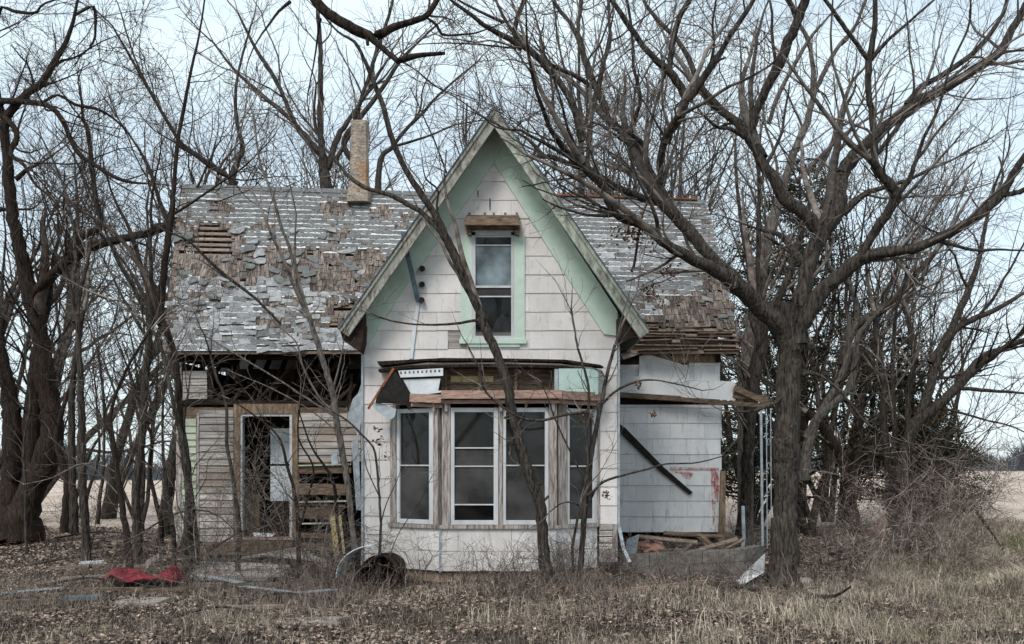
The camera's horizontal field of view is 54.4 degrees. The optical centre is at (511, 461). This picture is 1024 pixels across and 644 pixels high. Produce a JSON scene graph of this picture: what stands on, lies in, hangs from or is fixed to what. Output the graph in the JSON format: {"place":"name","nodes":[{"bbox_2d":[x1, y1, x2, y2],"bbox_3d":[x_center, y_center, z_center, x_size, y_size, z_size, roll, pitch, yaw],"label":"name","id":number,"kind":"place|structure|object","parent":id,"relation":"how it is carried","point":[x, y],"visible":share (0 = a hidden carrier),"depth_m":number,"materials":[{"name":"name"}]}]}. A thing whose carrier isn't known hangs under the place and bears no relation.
{"place":"outdoors","nodes":[
{"label":"outdoors","id":0,"kind":"place"},
{"bbox_2d":[0,464,1023,643],"bbox_3d":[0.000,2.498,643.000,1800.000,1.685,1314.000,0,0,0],"label":"ground","id":1,"kind":"structure","parent":0,"point":[1017,508],"depth_m":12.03,"materials":[{"name":"plant"}]},
{"bbox_2d":[0,296,76,554],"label":"young sapling","id":2,"kind":"object","parent":1,"relation":"on","point":[25,495],"visible":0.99,"depth_m":16.49,"materials":[{"name":"brown plant"}]},
{"bbox_2d":[0,41,128,570],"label":"dark sapling","id":3,"kind":"object","parent":1,"relation":"on","point":[82,477],"visible":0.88,"depth_m":15.47,"materials":[{"name":"brown plant"}]},
{"bbox_2d":[0,139,144,533],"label":"rough sapling","id":4,"kind":"object","parent":1,"relation":"on","point":[73,512],"visible":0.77,"depth_m":17.45,"materials":[{"name":"brown plant"}]},
{"bbox_2d":[22,267,136,532],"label":"short sapling","id":5,"kind":"object","parent":1,"relation":"on","point":[64,522],"visible":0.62,"depth_m":18.94,"materials":[{"name":"brown plant"}]},
{"bbox_2d":[0,153,170,446],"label":"tree","id":6,"kind":"object","parent":1,"relation":"on","point":[68,344],"visible":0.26,"depth_m":26.94,"materials":[{"name":"brown plant"}]},
{"bbox_2d":[1,277,173,517],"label":"tree","id":7,"kind":"object","parent":1,"relation":"on","point":[98,441],"visible":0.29,"depth_m":29.44,"materials":[{"name":"brown plant"}]},
{"bbox_2d":[0,48,178,469],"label":"tree","id":8,"kind":"object","parent":1,"relation":"on","point":[10,310],"visible":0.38,"depth_m":23.17,"materials":[{"name":"brown plant"}]},
{"bbox_2d":[0,6,195,502],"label":"background tree","id":9,"kind":"object","parent":1,"relation":"on","point":[51,485],"visible":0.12,"depth_m":34.54,"materials":[{"name":"brown plant"}]},
{"bbox_2d":[0,45,215,574],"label":"slender sapling","id":10,"kind":"object","parent":1,"relation":"on","point":[184,460],"visible":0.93,"depth_m":14.37,"materials":[{"name":"grey plant"}]},
{"bbox_2d":[54,263,167,523],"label":"pole sapling","id":11,"kind":"object","parent":1,"relation":"on","point":[98,514],"visible":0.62,"depth_m":18.48,"materials":[{"name":"brown plant"}]},
{"bbox_2d":[54,230,173,530],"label":"tree","id":12,"kind":"object","parent":1,"relation":"on","point":[144,508],"visible":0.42,"depth_m":25.26,"materials":[{"name":"brown plant"}]},
{"bbox_2d":[30,152,223,456],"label":"tree","id":13,"kind":"object","parent":1,"relation":"on","point":[134,266],"visible":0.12,"depth_m":25.00,"materials":[{"name":"brown plant"}]},
{"bbox_2d":[30,48,224,564],"bbox_3d":[-5.874,-2.455,15.443,2.216,8.283,3.072,0,0,28],"label":"straight sapling","id":14,"kind":"object","parent":1,"relation":"on","point":[137,471],"visible":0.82,"depth_m":15.15,"materials":[{"name":"grey plant"}]},
{"bbox_2d":[83,285,171,545],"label":"bent sapling","id":15,"kind":"object","parent":1,"relation":"on","point":[151,482],"visible":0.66,"depth_m":17.78,"materials":[{"name":"brown plant"}]},
{"bbox_2d":[6,254,252,568],"bbox_3d":[-5.400,-0.515,13.992,3.270,4.754,1.830,0,0,-19],"label":"curving sapling","id":16,"kind":"object","parent":1,"relation":"on","point":[121,499],"visible":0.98,"depth_m":14.17,"materials":[{"name":"brown plant"}]},
{"bbox_2d":[115,597,170,607],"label":"paving slab","id":17,"kind":"structure","parent":1,"relation":"on","point":[153,601],"depth_m":11.52,"materials":[{"name":"concrete"}]},
{"bbox_2d":[6,0,307,377],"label":"background tree","id":18,"kind":"object","parent":1,"relation":"on","point":[236,159],"visible":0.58,"depth_m":24.73,"materials":[{"name":"brown plant"}]},
{"bbox_2d":[33,185,281,571],"bbox_3d":[-4.803,-1.019,13.666,3.101,5.721,2.092,0,0,-41],"label":"doorside sapling","id":19,"kind":"object","parent":1,"relation":"on","point":[218,270],"visible":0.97,"depth_m":14.26,"materials":[{"name":"grey plant"}]},
{"bbox_2d":[71,276,255,565],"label":"paired sapling","id":20,"kind":"object","parent":1,"relation":"on","point":[165,480],"visible":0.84,"depth_m":14.54,"materials":[{"name":"brown plant"}]},
{"bbox_2d":[0,0,328,543],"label":"twin trunk tree","id":21,"kind":"object","parent":1,"relation":"on","point":[35,304],"visible":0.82,"depth_m":20.29,"materials":[{"name":"grey plant"}]},
{"bbox_2d":[0,0,341,578],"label":"tall sapling","id":22,"kind":"object","parent":1,"relation":"on","point":[148,279],"visible":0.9,"depth_m":14.62,"materials":[{"name":"grey plant"}]},
{"bbox_2d":[108,185,241,536],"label":"corner tree","id":23,"kind":"object","parent":1,"relation":"on","point":[171,461],"visible":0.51,"depth_m":18.12,"materials":[{"name":"brown plant"}]},
{"bbox_2d":[26,0,335,518],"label":"background tree","id":24,"kind":"object","parent":1,"relation":"on","point":[112,493],"visible":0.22,"depth_m":29.47,"materials":[{"name":"grey plant"}]},
{"bbox_2d":[106,527,264,593],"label":"bare shrub","id":25,"kind":"object","parent":1,"relation":"on","point":[228,568],"visible":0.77,"depth_m":12.69,"materials":[{"name":"brown plant"}]},
{"bbox_2d":[64,475,307,604],"bbox_3d":[-3.992,1.258,12.491,2.789,2.226,1.880,0,0,25],"label":"bare shrub","id":26,"kind":"object","parent":1,"relation":"on","point":[194,547],"visible":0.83,"depth_m":12.60,"materials":[{"name":"brown plant"}]},
{"bbox_2d":[80,411,305,588],"bbox_3d":[-4.315,0.501,14.593,3.353,2.557,3.492,0,0,-33],"label":"bare shrub","id":27,"kind":"object","parent":1,"relation":"on","point":[263,470],"visible":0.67,"depth_m":14.53,"materials":[{"name":"brown plant"}]},
{"bbox_2d":[117,456,291,585],"bbox_3d":[-4.121,0.824,13.344,2.550,1.867,2.449,0,0,-4],"label":"bare shrub","id":28,"kind":"object","parent":1,"relation":"on","point":[205,526],"visible":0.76,"depth_m":13.16,"materials":[{"name":"brown plant"}]},
{"bbox_2d":[151,495,305,589],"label":"bare shrub","id":29,"kind":"object","parent":1,"relation":"on","point":[230,548],"visible":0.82,"depth_m":13.06,"materials":[{"name":"brown plant"}]},
{"bbox_2d":[128,255,353,585],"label":"bare tree","id":30,"kind":"object","parent":1,"relation":"on","point":[291,476],"visible":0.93,"depth_m":13.78,"materials":[{"name":"brown plant"}]},
{"bbox_2d":[190,547,326,588],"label":"porch deck","id":31,"kind":"structure","parent":1,"relation":"on","point":[249,572],"depth_m":14.58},
{"bbox_2d":[169,438,367,586],"bbox_3d":[-3.308,0.707,13.522,2.892,2.117,2.776,0,0,-2],"label":"bare shrub","id":32,"kind":"object","parent":1,"relation":"on","point":[269,542],"visible":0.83,"depth_m":13.29,"materials":[{"name":"brown plant"}]},
{"bbox_2d":[179,50,396,582],"bbox_3d":[-3.309,-2.139,13.718,3.364,7.719,2.035,0,0,12],"label":"kinked sapling","id":33,"kind":"object","parent":1,"relation":"on","point":[298,289],"visible":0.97,"depth_m":13.87,"materials":[{"name":"grey plant"}]},
{"bbox_2d":[146,0,448,188],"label":"background tree","id":34,"kind":"object","parent":1,"relation":"on","point":[325,166],"visible":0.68,"depth_m":26.93,"materials":[{"name":"brown plant"}]},
{"bbox_2d":[222,469,373,602],"bbox_3d":[-2.727,1.243,13.256,1.941,2.298,2.879,0,0,-4],"label":"bare shrub","id":35,"kind":"object","parent":1,"relation":"on","point":[326,530],"visible":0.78,"depth_m":13.30,"materials":[{"name":"brown plant"}]},
{"bbox_2d":[228,513,370,598],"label":"bare shrub","id":36,"kind":"object","parent":1,"relation":"on","point":[311,558],"visible":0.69,"depth_m":13.03,"materials":[{"name":"brown plant"}]},
{"bbox_2d":[254,616,347,625],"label":"paving slab","id":37,"kind":"structure","parent":1,"relation":"on","point":[330,619],"depth_m":10.48,"materials":[{"name":"concrete"}]},
{"bbox_2d":[262,511,364,602],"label":"bare shrub","id":38,"kind":"object","parent":1,"relation":"on","point":[325,558],"visible":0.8,"depth_m":12.98,"materials":[{"name":"brown plant"}]},
{"bbox_2d":[182,396,446,585],"bbox_3d":[-3.015,0.455,13.731,3.481,2.654,3.625,0,0,-28],"label":"bare shrub","id":39,"kind":"object","parent":1,"relation":"on","point":[257,479],"visible":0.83,"depth_m":13.48,"materials":[{"name":"brown plant"}]},
{"bbox_2d":[194,54,437,364],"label":"background tree","id":40,"kind":"object","parent":1,"relation":"on","point":[339,169],"visible":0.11,"depth_m":29.18,"materials":[{"name":"brown plant"}]},
{"bbox_2d":[261,519,398,596],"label":"bare shrub","id":41,"kind":"object","parent":1,"relation":"on","point":[344,562],"visible":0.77,"depth_m":12.96,"materials":[{"name":"brown plant"}]},
{"bbox_2d":[254,22,472,191],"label":"background tree","id":42,"kind":"object","parent":1,"relation":"on","point":[399,147],"visible":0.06,"depth_m":40.34,"materials":[{"name":"brown plant"}]},
{"bbox_2d":[290,361,443,573],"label":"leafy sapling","id":43,"kind":"object","parent":1,"relation":"on","point":[378,481],"visible":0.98,"depth_m":13.66,"materials":[{"name":"grey plant"}]},
{"bbox_2d":[360,552,406,593],"bbox_3d":[-1.778,1.536,13.859,0.524,0.538,0.795,0,0,3],"label":"steel drum","id":44,"kind":"object","parent":1,"relation":"on","point":[393,558],"visible":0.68,"depth_m":13.94,"materials":[{"name":"metal"}]},
{"bbox_2d":[237,0,554,588],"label":"leaning tree","id":45,"kind":"object","parent":1,"relation":"on","point":[459,266],"visible":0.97,"depth_m":13.28,"materials":[{"name":"grey plant"}]},
{"bbox_2d":[244,0,566,132],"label":"overhanging tree","id":46,"kind":"object","parent":1,"relation":"on","point":[322,8],"visible":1,"depth_m":9.17,"materials":[{"name":"brown plant"}]},
{"bbox_2d":[318,0,527,188],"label":"background tree","id":47,"kind":"object","parent":1,"relation":"on","point":[356,115],"visible":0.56,"depth_m":25.73,"materials":[{"name":"brown plant"}]},
{"bbox_2d":[363,514,485,585],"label":"bare shrub","id":48,"kind":"object","parent":1,"relation":"on","point":[421,549],"visible":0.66,"depth_m":14.03,"materials":[{"name":"brown plant"}]},
{"bbox_2d":[346,0,581,190],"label":"background tree","id":49,"kind":"object","parent":1,"relation":"on","point":[383,154],"visible":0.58,"depth_m":27.95,"materials":[{"name":"brown plant"}]},
{"bbox_2d":[163,105,771,581],"bbox_3d":[-0.948,-2.159,17.770,10.756,8.434,6.940,0,0,0],"label":"farmhouse","id":50,"kind":"object","parent":1,"relation":"on","point":[409,387],"visible":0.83,"depth_m":16.85,"materials":[{"name":"white wood"}]},
{"bbox_2d":[270,429,289,536],"bbox_3d":[-4.106,0.378,17.720,0.378,1.922,0.040,0,0,0],"label":"door","id":51,"kind":"structure","parent":50,"relation":"in","point":[286,438],"depth_m":17.70,"materials":[{"name":"white paint"}]},
{"bbox_2d":[397,408,432,524],"bbox_3d":[-1.425,0.072,14.735,0.688,1.705,0.055,0,0,33],"label":"window","id":52,"kind":"structure","parent":50,"relation":"in","point":[414,426],"depth_m":14.74,"materials":[{"name":"grey glass"}]},
{"bbox_2d":[451,408,497,524],"bbox_3d":[-0.545,0.072,14.492,0.694,1.705,0.055,0,0,0],"label":"window","id":53,"kind":"structure","parent":50,"relation":"in","point":[474,470],"depth_m":14.49,"materials":[{"name":"grey glass"}]},
{"bbox_2d":[367,358,602,572],"bbox_3d":[-0.387,0.049,14.692,3.494,3.142,0.784,0,0,0],"label":"bay window","id":54,"kind":"structure","parent":50,"relation":"in","point":[422,388],"depth_m":14.54,"materials":[{"name":"white"}]},
{"bbox_2d":[459,215,525,346],"bbox_3d":[-0.287,-2.712,14.895,1.009,1.986,0.310,0,0,0],"label":"upper window","id":55,"kind":"structure","parent":50,"relation":"in","point":[496,265],"depth_m":14.97,"materials":[{"name":"glass"}]},
{"bbox_2d":[503,408,548,524],"bbox_3d":[0.201,0.072,14.492,0.663,1.705,0.055,0,0,0],"label":"window","id":56,"kind":"structure","parent":50,"relation":"in","point":[519,508],"depth_m":14.49,"materials":[{"name":"grey glass"}]},
{"bbox_2d":[568,408,596,523],"bbox_3d":[1.039,0.072,14.799,0.621,1.705,0.055,0,0,-39],"label":"window","id":57,"kind":"structure","parent":50,"relation":"in","point":[577,446],"depth_m":14.77,"materials":[{"name":"black glass"}]},
{"bbox_2d":[308,0,652,196],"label":"background tree","id":58,"kind":"object","parent":1,"relation":"on","point":[464,136],"visible":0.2,"depth_m":31.92,"materials":[{"name":"grey plant"}]},
{"bbox_2d":[456,532,555,590],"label":"bare shrub","id":59,"kind":"object","parent":1,"relation":"on","point":[504,569],"visible":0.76,"depth_m":13.37,"materials":[{"name":"brown plant"}]},
{"bbox_2d":[465,527,553,590],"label":"bare shrub","id":60,"kind":"object","parent":1,"relation":"on","point":[513,563],"visible":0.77,"depth_m":13.36,"materials":[{"name":"brown plant"}]},
{"bbox_2d":[0,524,1023,643],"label":"fallen leaves","id":61,"kind":"object","parent":1,"relation":"on","point":[176,604],"depth_m":11.29,"materials":[{"name":"plant"}]},
{"bbox_2d":[97,565,190,583],"bbox_3d":[-4.989,1.529,13.525,0.986,0.221,0.870,0,0,0],"label":"red cloth","id":62,"kind":"object","parent":61,"relation":"on","point":[145,576],"visible":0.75,"depth_m":13.31,"materials":[{"name":"fabric"}]},
{"bbox_2d":[0,527,1023,643],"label":"undergrowth","id":63,"kind":"object","parent":1,"relation":"on","point":[299,597],"visible":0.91,"depth_m":11.34,"materials":[{"name":"plant"}]},
{"bbox_2d":[0,430,1023,480],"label":"woods","id":64,"kind":"object","parent":1,"relation":"on","point":[1013,461],"visible":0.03,"depth_m":177.56,"materials":[{"name":"plant"}]},
{"bbox_2d":[514,523,626,596],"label":"bare shrub","id":65,"kind":"object","parent":1,"relation":"on","point":[561,556],"visible":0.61,"depth_m":13.21,"materials":[{"name":"brown plant"}]},
{"bbox_2d":[510,0,641,193],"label":"background tree","id":66,"kind":"object","parent":1,"relation":"on","point":[578,93],"visible":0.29,"depth_m":29.97,"materials":[{"name":"grey plant"}]},
{"bbox_2d":[450,93,754,593],"bbox_3d":[1.122,-1.709,12.949,3.919,6.978,2.074,0,0,-12],"label":"forked sapling","id":67,"kind":"object","parent":1,"relation":"on","point":[584,499],"visible":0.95,"depth_m":12.83,"materials":[{"name":"grey plant"}]},
{"bbox_2d":[490,0,738,216],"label":"background tree","id":68,"kind":"object","parent":1,"relation":"on","point":[572,188],"visible":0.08,"depth_m":44.43,"materials":[{"name":"grey plant"}]},
{"bbox_2d":[590,518,707,592],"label":"bare shrub","id":69,"kind":"object","parent":1,"relation":"on","point":[679,553],"visible":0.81,"depth_m":12.93,"materials":[{"name":"brown plant"}]},
{"bbox_2d":[466,0,867,364],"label":"background tree","id":70,"kind":"object","parent":1,"relation":"on","point":[681,160],"visible":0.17,"depth_m":27.92,"materials":[{"name":"grey plant"}]},
{"bbox_2d":[523,0,824,307],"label":"background tree","id":71,"kind":"object","parent":1,"relation":"on","point":[675,138],"visible":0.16,"depth_m":32.10,"materials":[{"name":"grey plant"}]},
{"bbox_2d":[344,0,1023,591],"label":"spreading tree","id":72,"kind":"object","parent":1,"relation":"on","point":[788,324],"visible":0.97,"depth_m":13.51,"materials":[{"name":"grey plant"}]},
{"bbox_2d":[641,534,736,589],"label":"bare shrub","id":73,"kind":"object","parent":1,"relation":"on","point":[693,573],"visible":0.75,"depth_m":13.13,"materials":[{"name":"brown plant"}]},
{"bbox_2d":[623,545,764,575],"bbox_3d":[2.922,1.702,15.700,2.350,0.729,0.994,0,0,0],"label":"block planter","id":74,"kind":"object","parent":1,"relation":"on","point":[739,552],"visible":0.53,"depth_m":15.41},
{"bbox_2d":[759,410,763,545],"bbox_3d":[4.013,0.260,16.000,0.062,2.202,0.035,0,0,0],"label":"porch post","id":75,"kind":"object","parent":74,"relation":"on","point":[761,485],"visible":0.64,"depth_m":15.98,"materials":[{"name":"metal"}]},
{"bbox_2d":[766,408,771,547],"bbox_3d":[4.064,0.269,15.750,0.093,2.221,0.012,0,0,0],"label":"scroll post","id":76,"kind":"object","parent":74,"relation":"in","point":[768,468],"visible":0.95,"depth_m":15.74,"materials":[{"name":"metal"}]},
{"bbox_2d":[689,533,768,591],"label":"bare shrub","id":77,"kind":"object","parent":1,"relation":"on","point":[715,571],"visible":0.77,"depth_m":13.24,"materials":[{"name":"brown plant"}]},
{"bbox_2d":[719,209,838,510],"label":"cedar tree","id":78,"kind":"object","parent":1,"relation":"on","point":[724,444],"visible":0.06,"depth_m":25.83,"materials":[{"name":"green plant"}]},
{"bbox_2d":[567,97,1023,531],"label":"tree","id":79,"kind":"object","parent":1,"relation":"on","point":[822,323],"visible":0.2,"depth_m":24.01,"materials":[{"name":"brown plant"}]},
{"bbox_2d":[741,481,854,569],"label":"bare shrub","id":80,"kind":"object","parent":1,"relation":"on","point":[816,527],"visible":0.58,"depth_m":16.19,"materials":[{"name":"plant"}]},
{"bbox_2d":[650,62,946,521],"bbox_3d":[8.210,-5.239,29.641,8.218,14.177,7.589,0,0,10],"label":"tree","id":81,"kind":"object","parent":1,"relation":"on","point":[812,489],"visible":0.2,"depth_m":29.42,"materials":[{"name":"brown plant"}]},
{"bbox_2d":[574,90,1023,536],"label":"tree","id":82,"kind":"object","parent":1,"relation":"on","point":[819,493],"visible":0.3,"depth_m":22.63,"materials":[{"name":"brown plant"}]},
{"bbox_2d":[680,0,943,535],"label":"tree","id":83,"kind":"object","parent":1,"relation":"on","point":[759,328],"visible":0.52,"depth_m":19.39,"materials":[{"name":"grey plant"}]},
{"bbox_2d":[722,152,927,533],"bbox_3d":[6.745,-2.842,24.196,5.909,9.292,4.841,0,0,0],"label":"cedar tree","id":84,"kind":"object","parent":1,"relation":"on","point":[808,381],"visible":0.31,"depth_m":23.67,"materials":[{"name":"green plant"}]},
{"bbox_2d":[720,246,942,536],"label":"tree","id":85,"kind":"object","parent":1,"relation":"on","point":[829,438],"visible":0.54,"depth_m":20.43,"materials":[{"name":"brown plant"}]},
{"bbox_2d":[753,55,965,479],"bbox_3d":[5.359,-3.245,17.040,5.187,7.164,2.668,0,0,-28],"label":"tree","id":86,"kind":"object","parent":1,"relation":"on","point":[830,402],"visible":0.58,"depth_m":17.33,"materials":[{"name":"grey plant"}]},
{"bbox_2d":[720,0,1023,540],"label":"background tree","id":87,"kind":"object","parent":1,"relation":"on","point":[772,222],"visible":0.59,"depth_m":21.90,"materials":[{"name":"grey plant"}]},
{"bbox_2d":[812,516,936,579],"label":"bare shrub","id":88,"kind":"object","parent":1,"relation":"on","point":[866,548],"visible":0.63,"depth_m":14.82,"materials":[{"name":"plant"}]},
{"bbox_2d":[810,475,942,561],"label":"bare shrub","id":89,"kind":"object","parent":1,"relation":"on","point":[854,519],"visible":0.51,"depth_m":16.81,"materials":[{"name":"plant"}]},
{"bbox_2d":[798,470,962,581],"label":"bare shrub","id":90,"kind":"object","parent":1,"relation":"on","point":[866,541],"visible":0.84,"depth_m":14.27,"materials":[{"name":"plant"}]},
{"bbox_2d":[738,65,1023,526],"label":"tree","id":91,"kind":"object","parent":1,"relation":"on","point":[886,293],"visible":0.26,"depth_m":25.73,"materials":[{"name":"brown plant"}]},
{"bbox_2d":[812,434,964,551],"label":"bare shrub","id":92,"kind":"object","parent":1,"relation":"on","point":[892,494],"visible":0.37,"depth_m":18.93,"materials":[{"name":"plant"}]},
{"bbox_2d":[767,208,1023,526],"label":"tree","id":93,"kind":"object","parent":1,"relation":"on","point":[966,346],"visible":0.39,"depth_m":25.24,"materials":[{"name":"brown plant"}]},
{"bbox_2d":[801,442,993,592],"bbox_3d":[5.703,0.720,14.079,2.741,2.090,2.855,0,0,-22],"label":"bare shrub","id":94,"kind":"object","parent":1,"relation":"on","point":[907,512],"visible":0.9,"depth_m":14.06,"materials":[{"name":"plant"}]},
{"bbox_2d":[809,327,993,527],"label":"cedar tree","id":95,"kind":"object","parent":1,"relation":"on","point":[901,402],"visible":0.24,"depth_m":24.63,"materials":[{"name":"green plant"}]},
{"bbox_2d":[797,413,1023,581],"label":"bare shrub","id":96,"kind":"object","parent":1,"relation":"on","point":[892,452],"visible":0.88,"depth_m":15.21,"materials":[{"name":"plant"}]},
{"bbox_2d":[803,405,1023,599],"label":"bare shrub","id":97,"kind":"object","parent":1,"relation":"on","point":[990,487],"visible":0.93,"depth_m":13.82,"materials":[{"name":"plant"}]},
{"bbox_2d":[814,204,1023,513],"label":"tree","id":98,"kind":"object","parent":1,"relation":"on","point":[957,403],"visible":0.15,"depth_m":30.93,"materials":[{"name":"brown plant"}]},
{"bbox_2d":[824,104,1023,509],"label":"tree","id":99,"kind":"object","parent":1,"relation":"on","point":[883,381],"visible":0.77,"depth_m":19.91,"materials":[{"name":"brown plant"}]},
{"bbox_2d":[834,374,1023,559],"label":"tree","id":100,"kind":"object","parent":1,"relation":"on","point":[906,501],"visible":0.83,"depth_m":16.28,"materials":[{"name":"grey plant"}]},
{"bbox_2d":[846,447,1016,555],"bbox_3d":[7.270,0.724,16.692,2.729,2.081,2.842,0,0,4],"label":"bare shrub","id":101,"kind":"object","parent":1,"relation":"on","point":[945,505],"visible":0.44,"depth_m":16.61,"materials":[{"name":"plant"}]},
{"bbox_2d":[867,431,1023,570],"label":"bare shrub","id":102,"kind":"object","parent":1,"relation":"on","point":[993,543],"visible":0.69,"depth_m":15.73,"materials":[{"name":"plant"}]},
{"bbox_2d":[881,395,1009,521],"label":"cedar tree","id":103,"kind":"object","parent":1,"relation":"on","point":[953,440],"visible":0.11,"depth_m":26.67,"materials":[{"name":"green plant"}]},
{"bbox_2d":[873,443,1023,553],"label":"bare shrub","id":104,"kind":"object","parent":1,"relation":"on","point":[1005,496],"visible":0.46,"depth_m":17.44,"materials":[{"name":"plant"}]},
{"bbox_2d":[887,56,1023,538],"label":"tree","id":105,"kind":"object","parent":1,"relation":"on","point":[926,410],"visible":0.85,"depth_m":19.51,"materials":[{"name":"brown plant"}]},
{"bbox_2d":[906,509,1023,579],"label":"bare shrub","id":106,"kind":"object","parent":1,"relation":"on","point":[963,548],"visible":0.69,"depth_m":14.25,"materials":[{"name":"plant"}]},
{"bbox_2d":[0,0,1023,463],"label":"sky","id":107,"kind":"structure","parent":0,"point":[447,72],"materials":[{"name":"white"}]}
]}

